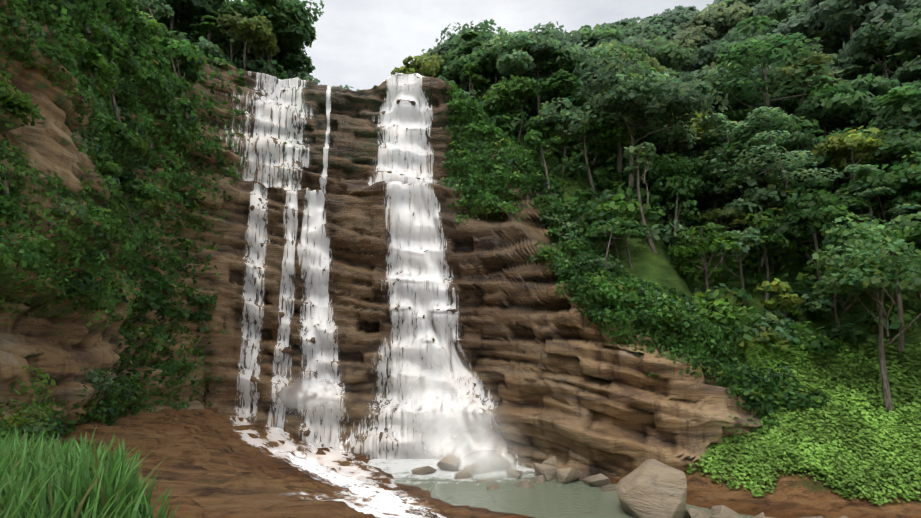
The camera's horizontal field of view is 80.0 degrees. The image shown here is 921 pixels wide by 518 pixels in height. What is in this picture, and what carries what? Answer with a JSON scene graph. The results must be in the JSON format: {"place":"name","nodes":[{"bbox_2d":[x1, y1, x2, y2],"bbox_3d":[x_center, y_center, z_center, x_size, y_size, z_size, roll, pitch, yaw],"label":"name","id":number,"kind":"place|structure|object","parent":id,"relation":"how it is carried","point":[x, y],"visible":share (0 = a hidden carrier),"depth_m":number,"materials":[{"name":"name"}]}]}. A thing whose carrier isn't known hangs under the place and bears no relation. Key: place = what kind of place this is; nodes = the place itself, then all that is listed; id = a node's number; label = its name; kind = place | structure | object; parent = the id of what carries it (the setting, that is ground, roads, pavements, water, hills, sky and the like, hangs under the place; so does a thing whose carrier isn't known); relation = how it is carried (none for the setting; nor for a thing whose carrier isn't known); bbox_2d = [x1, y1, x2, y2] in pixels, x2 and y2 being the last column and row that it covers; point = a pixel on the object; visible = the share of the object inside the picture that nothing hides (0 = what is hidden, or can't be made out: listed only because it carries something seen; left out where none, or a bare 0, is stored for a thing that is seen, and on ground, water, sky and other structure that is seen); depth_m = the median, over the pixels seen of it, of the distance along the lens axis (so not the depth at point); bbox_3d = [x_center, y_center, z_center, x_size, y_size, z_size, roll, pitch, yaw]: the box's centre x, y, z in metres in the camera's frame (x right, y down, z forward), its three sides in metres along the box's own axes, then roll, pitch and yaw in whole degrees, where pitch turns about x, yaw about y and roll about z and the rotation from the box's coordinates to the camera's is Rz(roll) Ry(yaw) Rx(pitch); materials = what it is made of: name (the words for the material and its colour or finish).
{"place":"outdoors","nodes":[
{"label":"outdoors","id":0,"kind":"place"},
{"bbox_2d":[265,369,348,418],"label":"mist","id":1,"kind":"structure","parent":0,"point":[303,391],"depth_m":50.52,"materials":[{"name":"white liquid"}]},
{"bbox_2d":[0,0,762,480],"bbox_3d":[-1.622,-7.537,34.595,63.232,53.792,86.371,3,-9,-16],"label":"cliff","id":2,"kind":"structure","parent":0,"point":[562,380],"depth_m":53.37,"materials":[{"name":"brown stone"}]},
{"bbox_2d":[216,71,527,467],"bbox_3d":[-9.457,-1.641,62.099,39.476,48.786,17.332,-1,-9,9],"label":"waterfalls","id":3,"kind":"object","parent":2,"relation":"on","point":[402,115],"visible":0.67,"depth_m":57.17,"materials":[{"name":"liquid"}]},
{"bbox_2d":[396,346,470,456],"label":"mist","id":4,"kind":"structure","parent":0,"point":[419,391],"depth_m":50.38,"materials":[{"name":"white liquid"}]},
{"bbox_2d":[169,0,713,90],"label":"sky","id":5,"kind":"structure","parent":0,"point":[358,44],"materials":[{"name":"white"}]},
{"bbox_2d":[399,371,514,468],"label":"mist","id":6,"kind":"structure","parent":0,"point":[447,419],"depth_m":48.99,"materials":[{"name":"white liquid"}]},
{"bbox_2d":[423,410,527,475],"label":"mist","id":7,"kind":"structure","parent":0,"point":[468,443],"depth_m":46.74,"materials":[{"name":"white liquid"}]},
{"bbox_2d":[52,109,920,517],"bbox_3d":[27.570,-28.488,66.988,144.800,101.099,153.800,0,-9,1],"label":"ground","id":8,"kind":"structure","parent":0,"point":[210,463],"depth_m":36.62,"materials":[{"name":"brown soil"}]},
{"bbox_2d":[0,423,193,517],"bbox_3d":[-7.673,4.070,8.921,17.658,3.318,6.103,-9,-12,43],"label":"grass","id":9,"kind":"structure","parent":8,"relation":"on","point":[46,480],"depth_m":7.19,"materials":[{"name":"green plant"}]},
{"bbox_2d":[230,415,446,517],"bbox_3d":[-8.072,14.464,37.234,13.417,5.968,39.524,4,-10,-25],"label":"rivulets","id":10,"kind":"structure","parent":8,"relation":"on","point":[392,504],"depth_m":42.10,"materials":[{"name":"white liquid"}]},
{"bbox_2d":[0,0,920,467],"bbox_3d":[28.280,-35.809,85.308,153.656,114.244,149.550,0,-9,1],"label":"foliage","id":11,"kind":"object","parent":8,"relation":"on","point":[626,64],"visible":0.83,"depth_m":56.23,"materials":[{"name":"green plant"}]},
{"bbox_2d":[0,0,920,418],"bbox_3d":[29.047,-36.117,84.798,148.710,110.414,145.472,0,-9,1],"label":"tree trunks","id":12,"kind":"object","parent":8,"relation":"on","point":[880,312],"visible":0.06,"depth_m":57.26,"materials":[{"name":"brown plant"}]},
{"bbox_2d":[411,453,847,517],"bbox_3d":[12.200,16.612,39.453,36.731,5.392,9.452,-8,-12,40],"label":"boulders","id":13,"kind":"object","parent":8,"relation":"on","point":[651,488],"visible":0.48,"depth_m":35.55,"materials":[{"name":"beige stone"}]},
{"bbox_2d":[685,327,920,505],"bbox_3d":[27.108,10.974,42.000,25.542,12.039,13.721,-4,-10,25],"label":"slope herbs","id":14,"kind":"object","parent":8,"relation":"on","point":[864,419],"visible":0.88,"depth_m":40.23,"materials":[{"name":"green plant"}]},
{"bbox_2d":[446,443,541,482],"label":"mist","id":15,"kind":"structure","parent":0,"point":[487,459],"depth_m":44.09,"materials":[{"name":"white liquid"}]},
{"bbox_2d":[366,459,753,517],"bbox_3d":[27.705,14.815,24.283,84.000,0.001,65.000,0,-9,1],"label":"pool water","id":16,"kind":"structure","parent":0,"point":[553,498],"depth_m":40.54,"materials":[{"name":"liquid"}]}
]}

